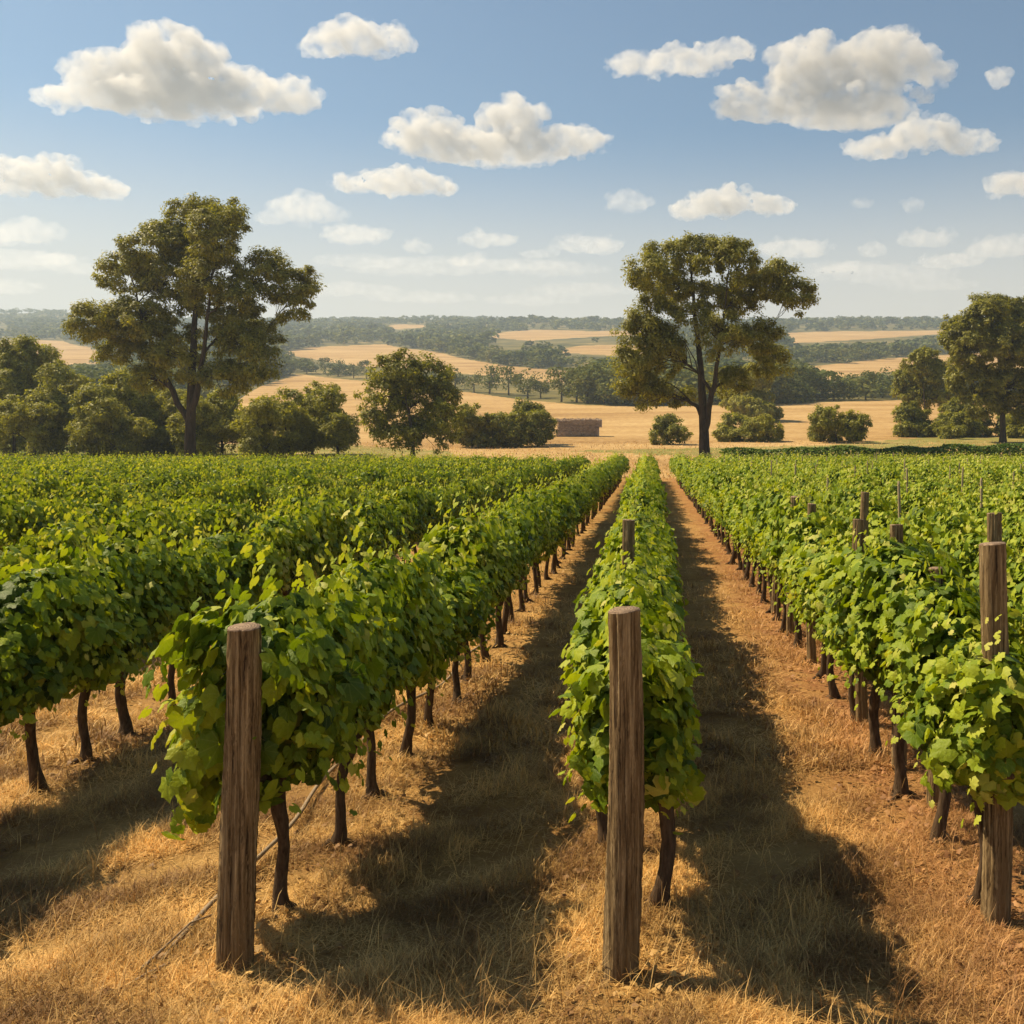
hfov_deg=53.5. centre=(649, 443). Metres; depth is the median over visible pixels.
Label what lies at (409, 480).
grapevine
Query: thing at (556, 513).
grapevine
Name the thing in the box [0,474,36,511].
grapevine
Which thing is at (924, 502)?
grapevine
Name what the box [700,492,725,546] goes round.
grapevine
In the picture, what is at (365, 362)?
woodland tree
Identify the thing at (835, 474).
grapevine
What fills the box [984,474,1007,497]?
grapevine
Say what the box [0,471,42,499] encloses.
grapevine
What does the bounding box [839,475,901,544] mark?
grapevine
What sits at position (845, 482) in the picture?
grapevine
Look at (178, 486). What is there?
grapevine
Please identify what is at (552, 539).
grapevine
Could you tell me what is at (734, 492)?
grapevine
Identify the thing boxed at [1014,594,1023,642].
grapevine
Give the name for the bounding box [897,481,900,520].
vine stake
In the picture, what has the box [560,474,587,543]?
grapevine
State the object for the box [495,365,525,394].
woodland tree
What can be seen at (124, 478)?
grapevine
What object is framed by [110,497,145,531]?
grapevine
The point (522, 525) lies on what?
grapevine
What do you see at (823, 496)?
grapevine
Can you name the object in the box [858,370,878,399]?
woodland tree
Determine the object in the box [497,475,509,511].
grapevine
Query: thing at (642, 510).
grapevine
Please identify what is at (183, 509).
grapevine
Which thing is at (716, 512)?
grapevine
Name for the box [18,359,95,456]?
bushy tree
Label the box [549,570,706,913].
grapevine
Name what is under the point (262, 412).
bushy tree
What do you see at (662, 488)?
grapevine
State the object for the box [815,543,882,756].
grapevine
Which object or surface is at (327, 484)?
grapevine
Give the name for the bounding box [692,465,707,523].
grapevine
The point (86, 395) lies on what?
bushy tree
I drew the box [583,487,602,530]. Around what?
grapevine
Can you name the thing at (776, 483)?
grapevine
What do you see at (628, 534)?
wooden post
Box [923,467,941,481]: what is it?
grapevine
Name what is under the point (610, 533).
grapevine
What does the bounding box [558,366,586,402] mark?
woodland tree
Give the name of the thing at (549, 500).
grapevine
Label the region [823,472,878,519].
grapevine
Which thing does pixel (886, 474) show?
grapevine
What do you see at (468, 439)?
shrub
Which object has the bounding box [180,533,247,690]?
grapevine
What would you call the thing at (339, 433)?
bushy tree
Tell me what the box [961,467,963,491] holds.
vine stake
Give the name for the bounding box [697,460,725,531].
grapevine
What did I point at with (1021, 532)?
grapevine
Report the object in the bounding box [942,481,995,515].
grapevine
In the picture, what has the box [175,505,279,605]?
grapevine
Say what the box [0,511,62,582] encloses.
grapevine
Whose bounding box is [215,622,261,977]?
wooden post
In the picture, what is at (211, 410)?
bushy tree
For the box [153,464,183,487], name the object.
grapevine
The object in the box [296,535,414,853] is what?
grapevine
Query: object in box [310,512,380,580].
grapevine
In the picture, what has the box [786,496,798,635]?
wooden post
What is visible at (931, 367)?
bushy tree
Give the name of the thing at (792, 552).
grapevine
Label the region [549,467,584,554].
grapevine
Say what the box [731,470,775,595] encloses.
grapevine
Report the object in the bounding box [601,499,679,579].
grapevine
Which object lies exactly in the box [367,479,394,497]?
grapevine
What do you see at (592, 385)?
woodland tree
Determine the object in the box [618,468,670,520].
grapevine
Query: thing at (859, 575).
grapevine
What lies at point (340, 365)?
woodland tree
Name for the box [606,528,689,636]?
grapevine
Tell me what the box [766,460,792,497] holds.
grapevine
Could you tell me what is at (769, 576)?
grapevine
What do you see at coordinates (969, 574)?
grapevine
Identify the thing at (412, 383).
bushy tree
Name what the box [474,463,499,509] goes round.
grapevine
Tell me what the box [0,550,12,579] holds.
grapevine
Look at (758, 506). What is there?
grapevine
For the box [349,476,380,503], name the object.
grapevine
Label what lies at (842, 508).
grapevine
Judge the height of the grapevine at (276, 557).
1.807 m
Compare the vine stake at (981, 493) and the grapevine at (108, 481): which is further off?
the grapevine at (108, 481)
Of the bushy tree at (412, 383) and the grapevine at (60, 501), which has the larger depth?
the bushy tree at (412, 383)
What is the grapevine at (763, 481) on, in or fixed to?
on the ground at (626, 424)
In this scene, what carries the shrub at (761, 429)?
on the ground at (626, 424)
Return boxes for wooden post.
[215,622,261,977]
[601,606,644,983]
[622,519,634,571]
[771,491,777,614]
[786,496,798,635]
[806,503,816,663]
[852,519,868,725]
[860,492,868,549]
[890,524,906,771]
[926,567,942,812]
[979,542,1012,930]
[987,512,1001,541]
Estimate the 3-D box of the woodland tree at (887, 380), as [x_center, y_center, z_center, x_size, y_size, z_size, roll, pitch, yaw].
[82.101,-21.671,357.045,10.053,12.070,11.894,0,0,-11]
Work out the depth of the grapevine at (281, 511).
19.12 m
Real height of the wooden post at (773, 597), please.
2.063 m
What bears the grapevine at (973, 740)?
on the ground at (626, 424)
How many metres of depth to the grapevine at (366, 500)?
23.86 m
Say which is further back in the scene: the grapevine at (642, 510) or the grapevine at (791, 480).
the grapevine at (791, 480)
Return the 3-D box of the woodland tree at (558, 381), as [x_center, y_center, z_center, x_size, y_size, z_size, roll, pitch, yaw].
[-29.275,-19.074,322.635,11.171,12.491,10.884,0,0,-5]
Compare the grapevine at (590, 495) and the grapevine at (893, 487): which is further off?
the grapevine at (590, 495)
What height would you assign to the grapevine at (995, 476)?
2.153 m
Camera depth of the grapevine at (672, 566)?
10.85 m
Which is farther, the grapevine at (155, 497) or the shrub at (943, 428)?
the shrub at (943, 428)
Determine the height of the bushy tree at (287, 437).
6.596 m
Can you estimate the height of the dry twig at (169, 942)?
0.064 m
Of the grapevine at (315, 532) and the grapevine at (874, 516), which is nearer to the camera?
the grapevine at (315, 532)
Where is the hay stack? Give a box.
[556,417,601,436]
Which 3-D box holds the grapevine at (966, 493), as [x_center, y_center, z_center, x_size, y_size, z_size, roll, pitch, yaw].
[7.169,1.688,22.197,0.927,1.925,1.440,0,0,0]
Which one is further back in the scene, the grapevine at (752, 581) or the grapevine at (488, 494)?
the grapevine at (488, 494)
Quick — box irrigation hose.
[159,639,487,960]
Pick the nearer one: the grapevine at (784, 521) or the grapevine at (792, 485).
the grapevine at (784, 521)
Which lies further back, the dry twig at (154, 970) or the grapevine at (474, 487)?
the grapevine at (474, 487)
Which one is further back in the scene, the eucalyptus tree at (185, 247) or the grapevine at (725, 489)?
the eucalyptus tree at (185, 247)
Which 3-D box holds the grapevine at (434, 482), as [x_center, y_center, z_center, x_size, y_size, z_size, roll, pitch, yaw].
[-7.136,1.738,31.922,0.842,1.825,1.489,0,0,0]
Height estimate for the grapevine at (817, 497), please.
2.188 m
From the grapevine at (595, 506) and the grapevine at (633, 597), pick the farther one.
the grapevine at (595, 506)
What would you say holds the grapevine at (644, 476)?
on the ground at (626, 424)
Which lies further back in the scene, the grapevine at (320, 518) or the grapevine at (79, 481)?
the grapevine at (79, 481)
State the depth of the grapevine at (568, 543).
24.49 m
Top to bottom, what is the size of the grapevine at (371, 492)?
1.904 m
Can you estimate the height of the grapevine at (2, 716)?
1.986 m
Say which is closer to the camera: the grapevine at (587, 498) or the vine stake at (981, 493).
the vine stake at (981, 493)
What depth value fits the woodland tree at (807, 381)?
321.16 m
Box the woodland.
[0,307,1017,405]
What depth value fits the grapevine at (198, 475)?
31.88 m
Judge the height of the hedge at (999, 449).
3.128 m
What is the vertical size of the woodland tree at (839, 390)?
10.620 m
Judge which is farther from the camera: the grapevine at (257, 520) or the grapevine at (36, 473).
the grapevine at (36, 473)
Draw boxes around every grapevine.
[0,466,28,487]
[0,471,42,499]
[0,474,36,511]
[0,477,36,555]
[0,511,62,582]
[0,520,135,797]
[0,527,4,549]
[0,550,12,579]
[0,571,66,740]
[0,687,9,732]
[3,472,74,545]
[3,486,113,564]
[5,546,183,763]
[17,464,64,504]
[20,460,56,482]
[35,497,199,736]
[36,501,105,531]
[39,466,65,492]
[42,494,83,514]
[50,483,103,512]
[51,485,77,501]
[59,460,107,493]
[65,467,127,508]
[70,481,131,531]
[87,471,123,493]
[92,472,119,484]
[101,465,134,486]
[102,485,183,549]
[103,520,137,554]
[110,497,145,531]
[113,483,145,507]
[115,473,154,496]
[118,482,136,494]
[127,477,170,506]
[131,488,175,513]
[132,462,167,492]
[138,521,384,916]
[140,512,233,705]
[149,481,177,506]
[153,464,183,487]
[154,466,197,504]
[156,490,195,515]
[158,498,212,550]
[167,484,237,545]
[168,463,197,485]
[171,484,217,508]
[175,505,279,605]
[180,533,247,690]
[181,465,234,507]
[182,460,211,486]
[190,473,220,488]
[196,480,257,542]
[218,475,252,510]
[221,462,269,513]
[228,498,269,534]
[230,513,290,604]
[239,472,266,486]
[239,493,318,599]
[246,499,282,522]
[248,461,277,487]
[255,479,282,512]
[255,488,330,591]
[263,479,288,508]
[263,490,301,518]
[266,475,320,510]
[268,474,304,498]
[283,476,316,500]
[284,473,357,581]
[290,464,325,496]
[294,479,359,581]
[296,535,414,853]
[297,487,450,800]
[310,479,343,505]
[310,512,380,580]
[316,467,336,488]
[318,468,363,506]
[322,468,345,487]
[335,470,365,493]
[339,482,368,504]
[346,483,405,560]
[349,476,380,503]
[355,507,391,562]
[357,481,388,503]
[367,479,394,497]
[372,460,403,492]
[373,477,417,554]
[376,494,407,561]
[388,522,488,730]
[389,484,426,563]
[391,467,428,562]
[392,458,423,488]
[395,472,443,553]
[396,549,467,761]
[404,463,428,488]
[414,470,433,491]
[415,468,448,542]
[417,481,518,683]
[420,470,437,487]
[424,472,459,521]
[425,485,456,526]
[432,471,464,517]
[432,546,502,705]
[448,462,484,518]
[448,483,471,515]
[450,480,476,514]
[457,476,486,516]
[461,489,525,662]
[470,476,487,516]
[471,473,493,517]
[472,477,500,510]
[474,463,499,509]
[477,486,536,633]
[480,495,531,648]
[484,462,507,510]
[488,485,543,622]
[493,468,512,497]
[493,477,553,611]
[496,463,516,496]
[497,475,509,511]
[504,461,552,602]
[508,473,519,499]
[525,467,580,579]
[530,494,560,594]
[531,490,570,587]
[540,480,581,567]
[545,465,583,559]
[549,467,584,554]
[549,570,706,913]
[550,484,579,573]
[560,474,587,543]
[561,530,701,845]
[566,461,600,533]
[566,474,586,550]
[567,476,594,539]
[569,469,592,536]
[571,478,592,546]
[571,561,656,667]
[573,533,672,607]
[575,466,600,525]
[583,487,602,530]
[588,482,601,522]
[595,508,681,577]
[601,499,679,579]
[601,511,659,554]
[602,562,679,634]
[603,516,688,604]
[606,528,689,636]
[610,494,664,531]
[615,491,666,521]
[616,474,663,523]
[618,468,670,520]
[622,506,661,524]
[623,464,661,492]
[626,463,659,487]
[627,466,667,517]
[627,495,666,523]
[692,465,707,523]
[694,464,710,528]
[695,456,716,525]
[695,459,726,533]
[695,465,724,536]
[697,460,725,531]
[699,459,732,538]
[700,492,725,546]
[702,475,726,542]
[707,451,745,550]
[709,470,738,554]
[711,474,745,558]
[711,478,736,564]
[715,485,759,579]
[718,467,754,569]
[720,463,764,574]
[726,490,768,586]
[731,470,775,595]
[733,485,769,603]
[738,493,772,612]
[739,457,799,620]
[751,507,790,632]
[753,458,776,485]
[756,469,777,487]
[756,477,833,648]
[758,467,779,490]
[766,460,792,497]
[768,483,850,661]
[771,463,796,493]
[772,470,801,493]
[774,499,864,678]
[780,465,812,490]
[780,522,865,698]
[784,460,815,495]
[790,477,811,495]
[795,511,879,721]
[798,471,830,508]
[802,460,828,480]
[808,461,829,480]
[812,467,849,510]
[814,474,848,515]
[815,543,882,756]
[818,462,846,488]
[819,498,979,799]
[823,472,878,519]
[832,489,879,542]
[834,460,858,488]
[839,459,878,487]
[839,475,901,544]
[847,490,908,542]
[851,470,881,493]
[852,551,1023,849]
[868,512,896,549]
[871,467,908,505]
[873,456,903,486]
[874,509,903,543]
[879,482,910,501]
[881,467,903,488]
[884,482,954,545]
[884,579,1023,909]
[890,468,937,515]
[895,463,928,487]
[903,473,936,492]
[909,461,945,495]
[909,469,986,555]
[912,485,952,516]
[921,486,1015,580]
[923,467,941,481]
[931,472,964,503]
[935,470,958,482]
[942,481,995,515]
[944,467,973,483]
[950,458,986,486]
[950,478,992,502]
[958,476,1015,522]
[960,468,990,491]
[962,537,1023,588]
[970,510,1023,643]
[973,460,1003,485]
[976,479,1023,535]
[976,485,1000,506]
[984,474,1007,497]
[986,472,1023,497]
[992,469,1023,511]
[999,473,1023,485]
[1002,491,1023,569]
[1012,487,1023,514]
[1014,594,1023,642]
[1016,516,1023,558]
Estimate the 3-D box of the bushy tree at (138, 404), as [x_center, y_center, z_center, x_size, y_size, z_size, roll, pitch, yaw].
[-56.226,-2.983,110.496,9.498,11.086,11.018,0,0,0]
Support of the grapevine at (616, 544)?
on the ground at (626, 424)
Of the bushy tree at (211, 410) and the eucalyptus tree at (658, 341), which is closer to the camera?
the eucalyptus tree at (658, 341)
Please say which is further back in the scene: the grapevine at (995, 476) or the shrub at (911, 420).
the shrub at (911, 420)
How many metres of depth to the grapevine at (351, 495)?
22.73 m
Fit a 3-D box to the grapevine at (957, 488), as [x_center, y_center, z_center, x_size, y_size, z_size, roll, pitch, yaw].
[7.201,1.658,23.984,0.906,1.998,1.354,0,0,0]
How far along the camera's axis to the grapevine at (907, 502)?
20.52 m
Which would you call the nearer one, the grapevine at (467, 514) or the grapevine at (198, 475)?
the grapevine at (467, 514)
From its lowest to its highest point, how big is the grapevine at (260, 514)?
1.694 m
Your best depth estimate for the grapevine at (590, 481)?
28.96 m
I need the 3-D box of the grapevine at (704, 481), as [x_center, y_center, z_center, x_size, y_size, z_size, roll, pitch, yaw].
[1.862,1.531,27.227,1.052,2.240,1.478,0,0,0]
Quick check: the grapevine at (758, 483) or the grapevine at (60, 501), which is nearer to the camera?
the grapevine at (60, 501)
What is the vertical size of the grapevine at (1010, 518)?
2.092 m
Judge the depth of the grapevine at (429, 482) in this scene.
31.14 m
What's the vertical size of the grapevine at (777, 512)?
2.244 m
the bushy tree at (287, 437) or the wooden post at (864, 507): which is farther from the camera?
the bushy tree at (287, 437)
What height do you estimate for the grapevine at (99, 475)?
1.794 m
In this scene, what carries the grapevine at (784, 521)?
on the ground at (626, 424)
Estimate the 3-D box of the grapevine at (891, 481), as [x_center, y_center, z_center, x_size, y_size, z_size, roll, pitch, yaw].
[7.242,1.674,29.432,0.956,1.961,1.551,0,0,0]
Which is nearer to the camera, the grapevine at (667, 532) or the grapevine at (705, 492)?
the grapevine at (667, 532)
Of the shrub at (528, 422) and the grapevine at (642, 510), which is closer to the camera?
the grapevine at (642, 510)
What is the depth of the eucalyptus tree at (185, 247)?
85.55 m
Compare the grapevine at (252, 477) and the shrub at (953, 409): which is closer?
the grapevine at (252, 477)
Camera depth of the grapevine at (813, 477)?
31.55 m
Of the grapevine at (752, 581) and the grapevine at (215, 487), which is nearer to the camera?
the grapevine at (752, 581)
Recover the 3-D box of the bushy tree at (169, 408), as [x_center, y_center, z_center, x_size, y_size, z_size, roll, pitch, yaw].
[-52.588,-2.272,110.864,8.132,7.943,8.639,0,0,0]
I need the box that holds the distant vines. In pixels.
[0,450,1023,521]
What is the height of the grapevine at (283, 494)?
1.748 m
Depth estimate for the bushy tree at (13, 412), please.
101.36 m
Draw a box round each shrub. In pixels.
[450,402,483,447]
[473,411,510,447]
[492,397,558,446]
[648,413,693,444]
[712,411,784,441]
[807,404,872,441]
[891,400,934,437]
[929,413,966,438]
[937,396,996,436]
[993,413,1023,437]
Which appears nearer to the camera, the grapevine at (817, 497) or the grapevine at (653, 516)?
the grapevine at (653, 516)
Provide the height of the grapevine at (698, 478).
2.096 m
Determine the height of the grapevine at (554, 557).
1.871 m
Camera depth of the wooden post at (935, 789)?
7.07 m
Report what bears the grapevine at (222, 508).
on the ground at (626, 424)
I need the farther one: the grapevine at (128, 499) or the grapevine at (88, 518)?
the grapevine at (128, 499)
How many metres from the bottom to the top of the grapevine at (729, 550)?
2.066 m
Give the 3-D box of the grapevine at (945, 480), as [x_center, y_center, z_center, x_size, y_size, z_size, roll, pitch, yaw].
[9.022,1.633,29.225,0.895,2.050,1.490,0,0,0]
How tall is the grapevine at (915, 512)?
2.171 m
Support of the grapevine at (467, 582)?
on the ground at (626, 424)
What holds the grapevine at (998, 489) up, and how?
on the ground at (626, 424)
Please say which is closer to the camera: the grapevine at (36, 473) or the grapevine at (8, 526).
the grapevine at (8, 526)
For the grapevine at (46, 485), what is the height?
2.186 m
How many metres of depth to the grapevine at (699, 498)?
28.04 m
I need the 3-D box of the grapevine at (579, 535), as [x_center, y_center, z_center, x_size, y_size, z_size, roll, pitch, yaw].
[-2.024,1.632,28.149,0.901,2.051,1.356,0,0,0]
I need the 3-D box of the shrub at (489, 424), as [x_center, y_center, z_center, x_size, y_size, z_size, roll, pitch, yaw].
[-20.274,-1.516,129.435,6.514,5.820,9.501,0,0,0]
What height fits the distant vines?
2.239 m
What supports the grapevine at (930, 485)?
on the ground at (626, 424)
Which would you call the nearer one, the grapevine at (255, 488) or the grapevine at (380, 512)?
the grapevine at (380, 512)
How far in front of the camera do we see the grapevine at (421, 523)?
18.66 m
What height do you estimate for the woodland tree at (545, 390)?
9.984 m
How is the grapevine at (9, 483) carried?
on the ground at (626, 424)
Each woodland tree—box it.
[288,357,301,371]
[300,357,314,373]
[317,357,332,371]
[333,359,345,375]
[348,362,361,377]
[356,359,372,378]
[447,365,465,386]
[464,371,482,391]
[478,363,502,393]
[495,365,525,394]
[510,368,543,398]
[528,372,552,397]
[542,366,570,401]
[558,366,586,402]
[572,362,598,403]
[582,361,617,403]
[761,363,789,400]
[789,363,818,396]
[817,370,847,400]
[843,373,860,396]
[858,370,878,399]
[871,366,894,397]
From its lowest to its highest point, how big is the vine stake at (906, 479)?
2.206 m
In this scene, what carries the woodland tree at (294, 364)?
on the ground at (626, 424)
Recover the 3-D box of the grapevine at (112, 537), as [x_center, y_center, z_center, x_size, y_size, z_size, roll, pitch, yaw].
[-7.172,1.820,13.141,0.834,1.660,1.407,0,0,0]
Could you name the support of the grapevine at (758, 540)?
on the ground at (626, 424)
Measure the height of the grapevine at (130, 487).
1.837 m
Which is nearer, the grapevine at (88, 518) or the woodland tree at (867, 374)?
the grapevine at (88, 518)
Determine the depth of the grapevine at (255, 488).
23.74 m
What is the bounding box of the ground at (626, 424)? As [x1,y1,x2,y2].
[0,312,1023,1023]
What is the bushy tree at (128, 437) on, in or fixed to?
on the ground at (626, 424)
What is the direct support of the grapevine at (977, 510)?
on the ground at (626, 424)
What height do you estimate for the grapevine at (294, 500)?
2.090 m
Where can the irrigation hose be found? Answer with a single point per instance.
(210, 903)
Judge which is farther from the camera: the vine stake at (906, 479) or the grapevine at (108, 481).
the grapevine at (108, 481)
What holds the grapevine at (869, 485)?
on the ground at (626, 424)
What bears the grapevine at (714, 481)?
on the ground at (626, 424)
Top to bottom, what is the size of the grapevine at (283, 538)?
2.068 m
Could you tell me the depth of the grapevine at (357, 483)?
31.66 m
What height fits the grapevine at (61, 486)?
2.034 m
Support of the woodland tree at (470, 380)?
on the ground at (626, 424)
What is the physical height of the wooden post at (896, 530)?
2.113 m
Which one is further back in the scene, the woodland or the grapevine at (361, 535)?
the woodland
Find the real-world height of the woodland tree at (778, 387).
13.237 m
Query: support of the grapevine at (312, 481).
on the ground at (626, 424)
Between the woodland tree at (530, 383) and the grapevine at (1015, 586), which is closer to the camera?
the grapevine at (1015, 586)
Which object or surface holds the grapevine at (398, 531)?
on the ground at (626, 424)
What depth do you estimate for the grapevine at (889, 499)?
21.74 m
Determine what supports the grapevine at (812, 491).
on the ground at (626, 424)
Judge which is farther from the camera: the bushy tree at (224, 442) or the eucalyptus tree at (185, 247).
the bushy tree at (224, 442)
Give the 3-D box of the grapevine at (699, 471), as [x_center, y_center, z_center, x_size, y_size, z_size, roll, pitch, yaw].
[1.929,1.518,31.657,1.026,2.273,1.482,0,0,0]
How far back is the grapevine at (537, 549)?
14.57 m
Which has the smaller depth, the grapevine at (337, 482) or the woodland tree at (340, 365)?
the grapevine at (337, 482)
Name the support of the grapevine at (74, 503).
on the ground at (626, 424)
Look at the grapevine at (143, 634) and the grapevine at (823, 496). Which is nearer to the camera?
the grapevine at (143, 634)
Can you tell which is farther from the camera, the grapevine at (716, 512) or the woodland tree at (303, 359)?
the woodland tree at (303, 359)
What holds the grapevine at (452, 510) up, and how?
on the ground at (626, 424)
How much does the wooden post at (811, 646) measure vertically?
2.042 m
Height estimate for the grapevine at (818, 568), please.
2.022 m
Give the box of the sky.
[0,0,1023,319]
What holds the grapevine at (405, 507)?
on the ground at (626, 424)
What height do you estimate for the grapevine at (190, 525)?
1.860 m
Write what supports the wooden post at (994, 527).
on the ground at (626, 424)
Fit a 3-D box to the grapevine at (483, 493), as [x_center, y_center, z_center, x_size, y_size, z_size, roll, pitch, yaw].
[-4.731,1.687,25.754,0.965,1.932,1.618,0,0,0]
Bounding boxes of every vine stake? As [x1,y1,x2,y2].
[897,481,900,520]
[906,468,907,491]
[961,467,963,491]
[980,478,982,507]
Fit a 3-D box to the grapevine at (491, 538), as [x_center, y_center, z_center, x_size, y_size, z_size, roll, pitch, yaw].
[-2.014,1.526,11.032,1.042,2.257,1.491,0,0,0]
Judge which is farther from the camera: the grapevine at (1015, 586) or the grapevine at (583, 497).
the grapevine at (583, 497)
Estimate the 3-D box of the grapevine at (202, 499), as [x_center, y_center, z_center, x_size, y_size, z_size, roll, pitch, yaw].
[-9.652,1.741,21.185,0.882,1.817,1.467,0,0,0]
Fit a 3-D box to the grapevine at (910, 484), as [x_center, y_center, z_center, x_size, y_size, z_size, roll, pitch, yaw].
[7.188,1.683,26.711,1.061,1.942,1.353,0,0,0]
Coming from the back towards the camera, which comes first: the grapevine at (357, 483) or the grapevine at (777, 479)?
the grapevine at (357, 483)
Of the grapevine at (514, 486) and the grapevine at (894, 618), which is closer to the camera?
the grapevine at (894, 618)
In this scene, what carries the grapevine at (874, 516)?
on the ground at (626, 424)
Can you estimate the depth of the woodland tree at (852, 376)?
341.57 m
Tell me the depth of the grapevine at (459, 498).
22.66 m
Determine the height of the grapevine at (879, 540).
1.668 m
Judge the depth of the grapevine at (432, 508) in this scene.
19.96 m
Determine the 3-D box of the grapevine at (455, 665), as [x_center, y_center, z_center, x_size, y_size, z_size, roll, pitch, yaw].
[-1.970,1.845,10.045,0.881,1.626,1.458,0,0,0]
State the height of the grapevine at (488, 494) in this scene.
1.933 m
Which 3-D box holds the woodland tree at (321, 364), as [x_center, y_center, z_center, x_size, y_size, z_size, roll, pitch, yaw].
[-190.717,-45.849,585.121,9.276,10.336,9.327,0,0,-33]
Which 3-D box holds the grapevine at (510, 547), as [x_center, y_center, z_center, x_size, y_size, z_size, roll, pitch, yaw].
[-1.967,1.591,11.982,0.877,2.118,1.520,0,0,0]
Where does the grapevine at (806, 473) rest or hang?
on the ground at (626, 424)
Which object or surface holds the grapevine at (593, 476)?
on the ground at (626, 424)
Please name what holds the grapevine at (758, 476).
on the ground at (626, 424)
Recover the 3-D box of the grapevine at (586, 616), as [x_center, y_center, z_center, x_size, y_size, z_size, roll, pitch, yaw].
[-0.092,1.595,6.577,0.887,2.121,1.587,0,0,0]
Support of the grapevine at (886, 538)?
on the ground at (626, 424)
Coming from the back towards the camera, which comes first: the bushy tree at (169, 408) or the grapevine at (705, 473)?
the bushy tree at (169, 408)
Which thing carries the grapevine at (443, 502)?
on the ground at (626, 424)
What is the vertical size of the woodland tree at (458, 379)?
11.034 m
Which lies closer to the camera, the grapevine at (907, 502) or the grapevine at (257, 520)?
the grapevine at (257, 520)
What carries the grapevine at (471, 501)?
on the ground at (626, 424)
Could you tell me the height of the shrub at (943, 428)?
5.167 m
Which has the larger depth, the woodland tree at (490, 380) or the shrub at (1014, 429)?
the woodland tree at (490, 380)
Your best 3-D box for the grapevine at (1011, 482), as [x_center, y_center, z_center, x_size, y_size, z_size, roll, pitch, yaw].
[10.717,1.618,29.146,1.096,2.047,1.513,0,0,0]
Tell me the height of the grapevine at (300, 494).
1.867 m
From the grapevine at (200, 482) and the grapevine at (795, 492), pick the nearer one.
the grapevine at (795, 492)
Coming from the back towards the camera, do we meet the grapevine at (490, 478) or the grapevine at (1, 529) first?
the grapevine at (490, 478)
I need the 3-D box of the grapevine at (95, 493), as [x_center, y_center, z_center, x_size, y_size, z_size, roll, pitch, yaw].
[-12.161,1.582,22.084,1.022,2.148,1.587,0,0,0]
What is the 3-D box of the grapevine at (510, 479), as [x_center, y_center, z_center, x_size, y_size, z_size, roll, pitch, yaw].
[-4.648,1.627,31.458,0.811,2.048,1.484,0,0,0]
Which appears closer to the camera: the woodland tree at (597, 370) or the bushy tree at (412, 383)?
the bushy tree at (412, 383)
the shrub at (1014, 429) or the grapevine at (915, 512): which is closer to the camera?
the grapevine at (915, 512)
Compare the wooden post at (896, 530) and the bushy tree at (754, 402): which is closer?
the wooden post at (896, 530)
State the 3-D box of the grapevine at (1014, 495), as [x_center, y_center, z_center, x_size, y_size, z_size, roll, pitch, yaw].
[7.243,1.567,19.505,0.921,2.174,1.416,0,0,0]
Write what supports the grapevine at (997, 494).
on the ground at (626, 424)
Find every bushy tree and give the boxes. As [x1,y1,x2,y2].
[0,334,68,454]
[0,387,73,456]
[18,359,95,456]
[63,382,125,457]
[68,396,157,457]
[88,366,171,455]
[143,388,205,455]
[165,387,247,456]
[170,411,229,454]
[229,393,309,457]
[253,399,315,456]
[274,380,347,454]
[312,412,363,455]
[353,347,467,456]
[718,362,784,421]
[889,345,957,415]
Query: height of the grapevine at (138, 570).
2.200 m
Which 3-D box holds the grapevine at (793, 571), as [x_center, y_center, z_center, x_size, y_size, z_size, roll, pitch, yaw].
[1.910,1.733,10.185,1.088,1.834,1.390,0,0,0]
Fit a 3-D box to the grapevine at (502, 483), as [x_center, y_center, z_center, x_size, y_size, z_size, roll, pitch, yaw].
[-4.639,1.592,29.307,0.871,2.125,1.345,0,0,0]
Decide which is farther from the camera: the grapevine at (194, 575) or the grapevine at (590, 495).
the grapevine at (590, 495)
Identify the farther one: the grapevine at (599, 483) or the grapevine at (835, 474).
the grapevine at (599, 483)
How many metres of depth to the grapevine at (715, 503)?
21.70 m
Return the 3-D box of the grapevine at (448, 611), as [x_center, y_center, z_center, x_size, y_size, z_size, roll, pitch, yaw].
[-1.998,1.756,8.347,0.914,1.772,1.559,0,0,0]
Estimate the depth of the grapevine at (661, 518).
17.15 m
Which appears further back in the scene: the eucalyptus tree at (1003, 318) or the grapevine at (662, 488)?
the eucalyptus tree at (1003, 318)
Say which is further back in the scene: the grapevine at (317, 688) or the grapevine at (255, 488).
the grapevine at (255, 488)
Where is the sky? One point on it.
(471, 158)
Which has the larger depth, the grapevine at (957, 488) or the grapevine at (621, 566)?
the grapevine at (957, 488)
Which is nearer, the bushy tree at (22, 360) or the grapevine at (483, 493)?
the grapevine at (483, 493)
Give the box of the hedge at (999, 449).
[718,443,1023,457]
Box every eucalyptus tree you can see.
[59,192,326,457]
[606,230,820,456]
[937,291,1023,442]
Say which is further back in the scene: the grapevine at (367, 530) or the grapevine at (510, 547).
the grapevine at (367, 530)
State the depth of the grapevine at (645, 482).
24.50 m
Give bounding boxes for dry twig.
[121,961,169,988]
[140,914,211,968]
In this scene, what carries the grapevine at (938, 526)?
on the ground at (626, 424)
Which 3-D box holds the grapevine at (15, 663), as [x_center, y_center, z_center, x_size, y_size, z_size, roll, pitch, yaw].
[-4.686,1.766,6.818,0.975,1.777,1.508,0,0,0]
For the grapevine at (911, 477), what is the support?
on the ground at (626, 424)
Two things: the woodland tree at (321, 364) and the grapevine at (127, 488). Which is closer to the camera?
the grapevine at (127, 488)
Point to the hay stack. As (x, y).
(579, 427)
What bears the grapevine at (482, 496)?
on the ground at (626, 424)

